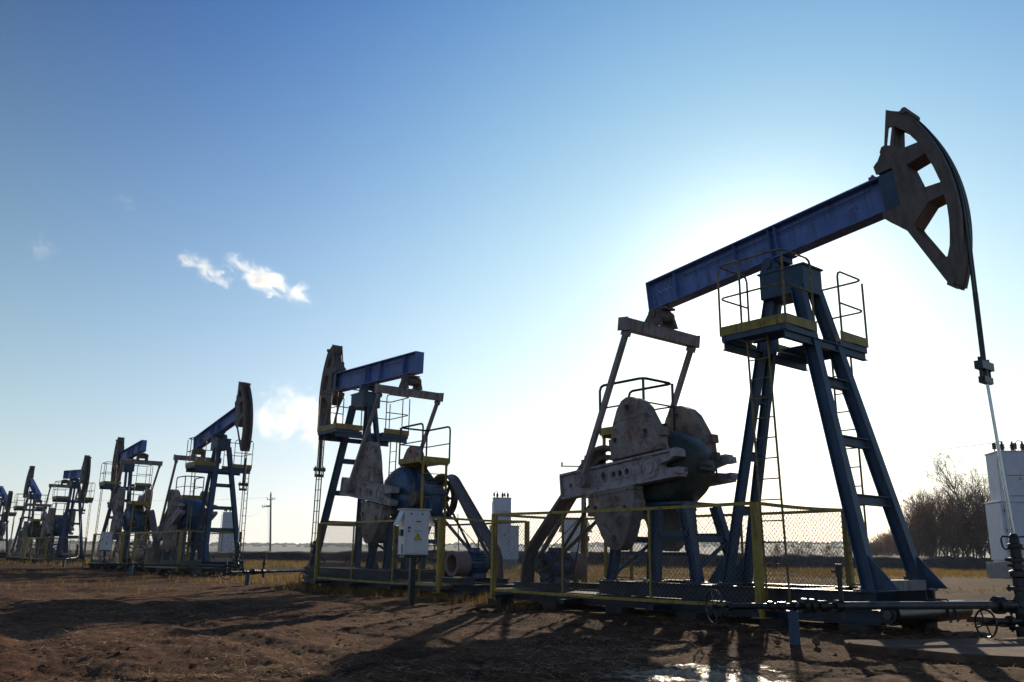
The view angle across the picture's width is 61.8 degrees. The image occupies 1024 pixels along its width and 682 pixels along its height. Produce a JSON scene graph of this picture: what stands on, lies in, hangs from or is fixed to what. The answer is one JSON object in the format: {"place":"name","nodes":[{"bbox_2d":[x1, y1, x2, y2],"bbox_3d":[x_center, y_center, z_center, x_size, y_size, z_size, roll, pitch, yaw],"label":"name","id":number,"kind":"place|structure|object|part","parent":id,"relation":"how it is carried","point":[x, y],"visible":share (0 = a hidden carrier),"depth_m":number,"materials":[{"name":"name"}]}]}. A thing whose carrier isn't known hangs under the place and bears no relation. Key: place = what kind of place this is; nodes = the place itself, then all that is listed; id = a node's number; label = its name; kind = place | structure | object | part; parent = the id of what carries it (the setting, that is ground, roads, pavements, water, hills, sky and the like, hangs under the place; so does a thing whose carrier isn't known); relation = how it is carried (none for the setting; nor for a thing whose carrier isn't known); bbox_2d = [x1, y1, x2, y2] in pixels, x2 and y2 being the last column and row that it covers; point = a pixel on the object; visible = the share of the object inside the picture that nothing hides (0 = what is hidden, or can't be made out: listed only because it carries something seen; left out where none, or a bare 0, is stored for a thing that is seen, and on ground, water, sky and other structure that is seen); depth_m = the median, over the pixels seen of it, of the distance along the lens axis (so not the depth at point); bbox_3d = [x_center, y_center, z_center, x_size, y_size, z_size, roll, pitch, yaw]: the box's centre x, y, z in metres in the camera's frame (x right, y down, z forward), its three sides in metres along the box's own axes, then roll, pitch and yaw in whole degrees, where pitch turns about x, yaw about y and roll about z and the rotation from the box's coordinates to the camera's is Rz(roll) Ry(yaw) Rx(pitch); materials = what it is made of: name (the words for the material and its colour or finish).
{"place":"outdoors","nodes":[
{"label":"outdoors","id":0,"kind":"place"},
{"bbox_2d":[0,542,989,557],"bbox_3d":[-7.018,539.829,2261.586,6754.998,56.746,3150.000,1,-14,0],"label":"hills","id":1,"kind":"structure","parent":0,"point":[275,548],"depth_m":1994.69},
{"bbox_2d":[0,540,881,547],"bbox_3d":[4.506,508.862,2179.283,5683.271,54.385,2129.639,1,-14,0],"label":"wood","id":2,"kind":"object","parent":1,"relation":"on","point":[257,544],"visible":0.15,"depth_m":2428.80,"materials":[{"name":"plant"}]},
{"bbox_2d":[6,560,985,578],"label":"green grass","id":3,"kind":"structure","parent":0,"point":[285,566],"depth_m":50.20,"materials":[{"name":"green plant"}]},
{"bbox_2d":[14,549,993,570],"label":"earth bank","id":4,"kind":"structure","parent":0,"point":[937,562],"depth_m":73.22,"materials":[{"name":"brown soil"}]},
{"bbox_2d":[0,549,1023,681],"bbox_3d":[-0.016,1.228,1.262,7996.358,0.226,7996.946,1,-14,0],"label":"ground","id":5,"kind":"structure","parent":0,"point":[44,616],"depth_m":9.19,"materials":[{"name":"soil"}]},
{"bbox_2d":[0,540,11,551],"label":"safety fence","id":6,"kind":"object","parent":5,"relation":"on","point":[5,545],"visible":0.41,"depth_m":81.36,"materials":[{"name":"metal"}]},
{"bbox_2d":[0,486,16,557],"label":"pump jack","id":7,"kind":"object","parent":5,"relation":"on","point":[6,500],"visible":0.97,"depth_m":78.89,"materials":[{"name":"metal"}]},
{"bbox_2d":[6,466,51,560],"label":"pump jack","id":8,"kind":"object","parent":5,"relation":"on","point":[33,528],"visible":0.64,"depth_m":66.55,"materials":[{"name":"metal"}]},
{"bbox_2d":[6,538,57,558],"bbox_3d":[-36.623,15.868,65.322,2.480,1.502,5.825,12,-18,-38],"label":"safety fence","id":9,"kind":"object","parent":5,"relation":"on","point":[17,551],"visible":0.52,"depth_m":64.59,"materials":[{"name":"metal"}]},
{"bbox_2d":[23,537,86,559],"bbox_3d":[-30.250,13.757,56.549,2.480,1.502,5.825,12,-18,-39],"label":"safety fence","id":10,"kind":"object","parent":5,"relation":"on","point":[38,548],"visible":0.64,"depth_m":55.30,"materials":[{"name":"metal"}]},
{"bbox_2d":[23,455,95,563],"bbox_3d":[-29.495,11.268,56.301,2.400,6.910,8.812,12,-18,-39],"label":"pump jack","id":11,"kind":"object","parent":5,"relation":"on","point":[55,525],"visible":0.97,"depth_m":55.22,"materials":[{"name":"metal"}]},
{"bbox_2d":[61,550,79,566],"bbox_3d":[-24.871,12.319,48.287,0.365,1.000,9.064,6,-15,-21],"label":"flow line","id":12,"kind":"object","parent":5,"relation":"on","point":[70,557],"visible":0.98,"depth_m":47.66,"materials":[{"name":"grey metal"}]},
{"bbox_2d":[73,544,79,563],"bbox_3d":[-26.694,13.139,52.425,0.440,1.370,0.340,-5,-15,20],"label":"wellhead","id":13,"kind":"object","parent":5,"relation":"on","point":[77,551],"visible":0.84,"depth_m":52.41,"materials":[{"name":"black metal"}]},
{"bbox_2d":[99,532,114,569],"bbox_3d":[-18.221,9.479,38.279,0.690,1.822,0.358,7,-15,-23],"label":"control cabinet","id":14,"kind":"object","parent":5,"relation":"on","point":[105,541],"visible":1,"depth_m":38.25,"materials":[{"name":"white metal"}]},
{"bbox_3d":[-18.161,8.963,38.251,0.425,0.710,0.037,7,-15,-23],"label":"door","id":15,"kind":"part","parent":14,"relation":"part of","materials":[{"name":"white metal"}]},
{"bbox_2d":[88,532,161,567],"bbox_3d":[-17.715,9.764,39.929,2.480,1.502,5.825,11,-17,-36],"label":"safety fence","id":16,"kind":"object","parent":5,"relation":"on","point":[110,558],"visible":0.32,"depth_m":38.48,"materials":[{"name":"metal"}]},
{"bbox_2d":[89,437,162,570],"bbox_3d":[-18.358,7.694,41.362,2.400,6.878,8.812,11,-17,-36],"label":"pump jack","id":17,"kind":"object","parent":5,"relation":"on","point":[138,515],"visible":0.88,"depth_m":40.84,"materials":[{"name":"metal"}]},
{"bbox_2d":[0,568,299,596],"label":"weeds","id":18,"kind":"object","parent":5,"relation":"on","point":[107,581],"visible":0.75,"depth_m":25.32,"materials":[{"name":"brown plant"}]},
{"bbox_2d":[82,552,233,575],"bbox_3d":[-12.268,7.849,29.759,4.999,1.000,0.368,3,-14,-9],"label":"flow line","id":19,"kind":"object","parent":5,"relation":"on","point":[143,564],"visible":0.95,"depth_m":29.76,"materials":[{"name":"grey metal"}]},
{"bbox_2d":[129,530,241,571],"bbox_3d":[-13.218,8.469,34.514,2.480,1.502,5.825,12,-18,-38],"label":"safety fence","id":20,"kind":"object","parent":5,"relation":"on","point":[180,550],"visible":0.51,"depth_m":33.23,"materials":[{"name":"metal"}]},
{"bbox_2d":[133,382,253,575],"bbox_3d":[-12.481,5.750,34.305,2.400,7.374,8.812,12,-18,-38],"label":"pump jack","id":21,"kind":"object","parent":5,"relation":"on","point":[189,512],"visible":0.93,"depth_m":33.10,"materials":[{"name":"metal"}]},
{"bbox_2d":[217,510,240,551],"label":"transformer kiosk","id":22,"kind":"object","parent":5,"relation":"on","point":[226,521],"visible":0.29,"depth_m":85.08,"materials":[{"name":"grey metal"}]},
{"bbox_2d":[231,542,241,575],"bbox_3d":[-9.762,7.829,30.308,0.440,1.370,0.340,-5,-15,22],"label":"wellhead","id":23,"kind":"object","parent":5,"relation":"on","point":[236,566],"visible":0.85,"depth_m":30.26,"materials":[{"name":"black metal"}]},
{"bbox_2d":[220,554,305,585],"bbox_3d":[-6.210,6.067,22.314,0.369,1.000,4.130,-4,-15,17],"label":"flow line","id":24,"kind":"object","parent":5,"relation":"on","point":[253,571],"visible":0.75,"depth_m":21.83,"materials":[{"name":"grey metal"}]},
{"bbox_2d":[262,493,274,550],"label":"power pole","id":25,"kind":"object","parent":5,"relation":"on","point":[270,499],"visible":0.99,"depth_m":146.98,"materials":[{"name":"brown wood"}]},
{"bbox_2d":[308,541,314,562],"bbox_3d":[-5.660,6.392,24.348,0.440,1.370,0.340,-5,-15,23],"label":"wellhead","id":26,"kind":"object","parent":5,"relation":"on","point":[313,544],"visible":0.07,"depth_m":24.43,"materials":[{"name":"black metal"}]},
{"bbox_2d":[302,345,513,598],"bbox_3d":[-2.953,2.870,21.683,2.400,7.077,8.812,11,-18,-36],"label":"pump jack","id":27,"kind":"object","parent":5,"relation":"on","point":[410,482],"visible":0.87,"depth_m":21.10,"materials":[{"name":"metal"}]},
{"bbox_2d":[394,508,433,605],"bbox_3d":[-1.747,3.883,15.044,0.690,1.822,0.358,8,-16,-26],"label":"control cabinet","id":28,"kind":"object","parent":5,"relation":"on","point":[414,525],"visible":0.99,"depth_m":15.01,"materials":[{"name":"white metal"}]},
{"bbox_3d":[-1.669,3.370,15.022,0.425,0.710,0.037,8,-16,-26],"label":"door","id":29,"kind":"part","parent":28,"relation":"part of","materials":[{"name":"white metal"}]},
{"bbox_2d":[312,517,529,592],"bbox_3d":[-2.301,5.040,20.234,2.480,1.502,5.825,11,-18,-36],"label":"safety fence","id":30,"kind":"object","parent":5,"relation":"on","point":[439,549],"visible":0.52,"depth_m":19.57,"materials":[{"name":"metal"}]},
{"bbox_2d":[255,578,599,610],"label":"grass tufts","id":31,"kind":"object","parent":5,"relation":"on","point":[403,593],"visible":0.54,"depth_m":17.67,"materials":[{"name":"brown plant"}]},
{"bbox_2d":[0,558,990,578],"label":"dry grass","id":32,"kind":"structure","parent":5,"relation":"on","point":[935,571],"depth_m":50.89,"materials":[{"name":"plant"}]},
{"bbox_2d":[489,491,518,568],"bbox_3d":[-0.606,12.590,56.644,2.107,5.159,1.540,2,-14,-4],"label":"transformer kiosk","id":33,"kind":"object","parent":5,"relation":"on","point":[502,504],"visible":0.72,"depth_m":55.99,"materials":[{"name":"grey metal"}]},
{"bbox_2d":[4,588,1010,681],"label":"soil clods","id":34,"kind":"object","parent":5,"relation":"on","point":[467,650],"visible":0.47,"depth_m":7.84,"materials":[{"name":"brown soil"}]},
{"bbox_2d":[0,588,1022,681],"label":"straw","id":35,"kind":"object","parent":5,"relation":"on","point":[650,668],"visible":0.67,"depth_m":7.67,"materials":[{"name":"brown plant"}]},
{"bbox_2d":[540,456,585,550],"bbox_3d":[3.383,11.868,58.891,4.326,8.064,0.400,1,-14,0],"label":"power pole","id":36,"kind":"object","parent":5,"relation":"on","point":[583,500],"visible":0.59,"depth_m":58.95,"materials":[{"name":"black metal"}]},
{"bbox_2d":[559,520,591,581],"bbox_3d":[1.344,4.667,18.018,0.690,1.822,0.358,-7,-16,29],"label":"control cabinet","id":37,"kind":"object","parent":5,"relation":"on","point":[573,537],"visible":0.33,"depth_m":18.03,"materials":[{"name":"white metal"}]},
{"bbox_2d":[486,501,854,618],"bbox_3d":[2.348,3.580,14.154,2.480,1.502,5.825,12,-18,-38],"label":"safety fence","id":38,"kind":"object","parent":5,"relation":"on","point":[758,556],"visible":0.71,"depth_m":12.85,"materials":[{"name":"metal"}]},
{"bbox_2d":[488,107,1014,633],"bbox_3d":[3.101,0.914,13.925,2.400,7.262,8.844,12,-18,-38],"label":"pump jack","id":39,"kind":"object","parent":5,"relation":"on","point":[676,459],"visible":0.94,"depth_m":12.84,"materials":[{"name":"blue paint"}]},
{"bbox_2d":[773,639,780,644],"bbox_3d":[2.777,3.152,8.951,0.078,0.062,0.059,1,-14,0],"label":"stone","id":40,"kind":"object","parent":5,"relation":"on","point":[777,641],"visible":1,"depth_m":8.93,"materials":[{"name":"stone"}]},
{"bbox_2d":[804,541,816,554],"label":"tree","id":41,"kind":"object","parent":5,"relation":"on","point":[810,549],"visible":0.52,"depth_m":87.36,"materials":[{"name":"brown plant"}]},
{"bbox_2d":[812,635,819,645],"bbox_3d":[3.178,3.131,8.939,0.066,0.117,0.067,9,-16,-30],"label":"stone","id":42,"kind":"object","parent":5,"relation":"on","point":[815,641],"visible":1,"depth_m":8.92,"materials":[{"name":"brown stone"}]},
{"bbox_2d":[705,564,1023,645],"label":"flow line","id":43,"kind":"object","parent":5,"relation":"on","point":[998,605],"visible":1,"depth_m":9.29,"materials":[{"name":"grey metal"}]},
{"bbox_2d":[870,537,887,555],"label":"tree","id":44,"kind":"object","parent":5,"relation":"on","point":[878,544],"visible":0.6,"depth_m":124.93,"materials":[{"name":"brown plant"}]},
{"bbox_2d":[871,533,887,555],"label":"tree","id":45,"kind":"object","parent":5,"relation":"on","point":[877,535],"visible":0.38,"depth_m":145.34,"materials":[{"name":"brown plant"}]},
{"bbox_2d":[873,538,887,555],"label":"tree","id":46,"kind":"object","parent":5,"relation":"on","point":[882,549],"visible":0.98,"depth_m":121.98,"materials":[{"name":"brown plant"}]},
{"bbox_2d":[879,532,892,555],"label":"tree","id":47,"kind":"object","parent":5,"relation":"on","point":[885,543],"visible":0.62,"depth_m":129.91,"materials":[{"name":"brown plant"}]},
{"bbox_2d":[883,533,897,555],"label":"tree","id":48,"kind":"object","parent":5,"relation":"on","point":[891,539],"visible":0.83,"depth_m":125.13,"materials":[{"name":"brown plant"}]},
{"bbox_2d":[883,535,898,555],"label":"tree","id":49,"kind":"object","parent":5,"relation":"on","point":[897,554],"visible":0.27,"depth_m":145.61,"materials":[{"name":"brown plant"}]},
{"bbox_2d":[900,503,932,553],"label":"tree","id":50,"kind":"object","parent":5,"relation":"on","point":[918,552],"visible":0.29,"depth_m":91.39,"materials":[{"name":"brown plant"}]},
{"bbox_2d":[901,495,934,550],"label":"tree","id":51,"kind":"object","parent":5,"relation":"on","point":[911,512],"visible":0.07,"depth_m":102.55,"materials":[{"name":"brown plant"}]},
{"bbox_2d":[899,488,938,555],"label":"tree","id":52,"kind":"object","parent":5,"relation":"on","point":[915,530],"visible":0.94,"depth_m":85.97,"materials":[{"name":"brown plant"}]},
{"bbox_2d":[901,499,936,555],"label":"tree","id":53,"kind":"object","parent":5,"relation":"on","point":[916,514],"visible":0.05,"depth_m":97.69,"materials":[{"name":"brown plant"}]},
{"bbox_2d":[912,519,937,555],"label":"tree","id":54,"kind":"object","parent":5,"relation":"on","point":[924,540],"visible":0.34,"depth_m":88.63,"materials":[{"name":"brown plant"}]},
{"bbox_2d":[880,590,972,625],"bbox_3d":[5.220,3.335,10.721,2.140,0.398,0.304,12,-18,-39],"label":"steel cylinder","id":55,"kind":"object","parent":5,"relation":"on","point":[896,617],"visible":0.79,"depth_m":10.41,"materials":[{"name":"grey metal"}]},
{"bbox_2d":[904,498,949,556],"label":"tree","id":56,"kind":"object","parent":5,"relation":"on","point":[931,553],"visible":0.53,"depth_m":88.25,"materials":[{"name":"brown plant"}]},
{"bbox_2d":[903,487,951,555],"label":"tree","id":57,"kind":"object","parent":5,"relation":"on","point":[924,507],"visible":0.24,"depth_m":91.08,"materials":[{"name":"brown plant"}]},
{"bbox_2d":[911,489,945,555],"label":"tree","id":58,"kind":"object","parent":5,"relation":"on","point":[935,537],"visible":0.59,"depth_m":87.67,"materials":[{"name":"brown plant"}]},
{"bbox_2d":[844,637,1023,666],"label":"concrete slab","id":59,"kind":"structure","parent":5,"relation":"on","point":[1001,651],"depth_m":8.23,"materials":[{"name":"grey concrete"}]},
{"bbox_2d":[923,495,960,555],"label":"tree","id":60,"kind":"object","parent":5,"relation":"on","point":[944,542],"visible":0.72,"depth_m":87.42,"materials":[{"name":"brown plant"}]},
{"bbox_2d":[934,522,951,555],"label":"tree","id":61,"kind":"object","parent":5,"relation":"on","point":[941,544],"visible":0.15,"depth_m":93.56,"materials":[{"name":"brown plant"}]},
{"bbox_2d":[933,485,955,549],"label":"tree","id":62,"kind":"object","parent":5,"relation":"on","point":[942,506],"visible":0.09,"depth_m":104.42,"materials":[{"name":"brown plant"}]},
{"bbox_2d":[935,494,958,557],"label":"tree","id":63,"kind":"object","parent":5,"relation":"on","point":[950,537],"visible":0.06,"depth_m":96.32,"materials":[{"name":"brown plant"}]},
{"bbox_2d":[927,493,973,557],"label":"tree","id":64,"kind":"object","parent":5,"relation":"on","point":[956,518],"visible":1,"depth_m":85.25,"materials":[{"name":"brown plant"}]},
{"bbox_2d":[931,476,973,557],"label":"tree","id":65,"kind":"object","parent":5,"relation":"on","point":[952,514],"visible":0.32,"depth_m":92.35,"materials":[{"name":"brown plant"}]},
{"bbox_2d":[931,484,980,555],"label":"tree","id":66,"kind":"object","parent":5,"relation":"on","point":[962,548],"visible":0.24,"depth_m":92.05,"materials":[{"name":"brown plant"}]},
{"bbox_2d":[924,451,988,556],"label":"tree","id":67,"kind":"object","parent":5,"relation":"on","point":[949,487],"visible":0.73,"depth_m":89.84,"materials":[{"name":"brown plant"}]},
{"bbox_2d":[942,496,974,555],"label":"tree","id":68,"kind":"object","parent":5,"relation":"on","point":[967,552],"visible":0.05,"depth_m":93.23,"materials":[{"name":"brown plant"}]},
{"bbox_2d":[955,468,989,557],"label":"tree","id":69,"kind":"object","parent":5,"relation":"on","point":[981,547],"visible":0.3,"depth_m":90.87,"materials":[{"name":"brown plant"}]},
{"bbox_2d":[955,471,990,557],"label":"tree","id":70,"kind":"object","parent":5,"relation":"on","point":[983,525],"visible":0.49,"depth_m":88.99,"materials":[{"name":"brown plant"}]},
{"bbox_2d":[962,487,989,556],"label":"tree","id":71,"kind":"object","parent":5,"relation":"on","point":[976,550],"visible":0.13,"depth_m":97.53,"materials":[{"name":"brown plant"}]},
{"bbox_2d":[965,486,990,548],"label":"tree","id":72,"kind":"object","parent":5,"relation":"on","point":[982,507],"visible":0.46,"depth_m":85.33,"materials":[{"name":"brown plant"}]},
{"bbox_2d":[973,507,986,557],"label":"tree","id":73,"kind":"object","parent":5,"relation":"on","point":[978,542],"visible":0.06,"depth_m":97.62,"materials":[{"name":"brown plant"}]},
{"bbox_2d":[967,612,1015,623],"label":"concrete slab","id":74,"kind":"structure","parent":5,"relation":"on","point":[987,617],"depth_m":12.94,"materials":[{"name":"grey concrete"}]},
{"bbox_2d":[983,440,1023,578],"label":"transformer kiosk","id":75,"kind":"object","parent":5,"relation":"on","point":[998,523],"visible":0.89,"depth_m":44.42,"materials":[{"name":"grey metal"}]},
{"bbox_2d":[486,443,990,491],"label":"power cable","id":76,"kind":"object","parent":75,"relation":"attached to","point":[811,465],"visible":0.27,"depth_m":53.11,"materials":[{"name":"black metal"}]},
{"bbox_2d":[1000,534,1023,637],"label":"wellhead","id":77,"kind":"object","parent":5,"relation":"on","point":[1015,547],"visible":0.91,"depth_m":9.98,"materials":[{"name":"black metal"}]},
{"bbox_2d":[0,0,1023,544],"label":"sky","id":78,"kind":"structure","parent":0,"point":[199,199],"materials":[{"name":"blue"}]},
{"bbox_2d":[189,569,1004,593],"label":"field grass","id":79,"kind":"structure","parent":0,"point":[280,577],"depth_m":29.01,"materials":[{"name":"brown plant"}]}
]}

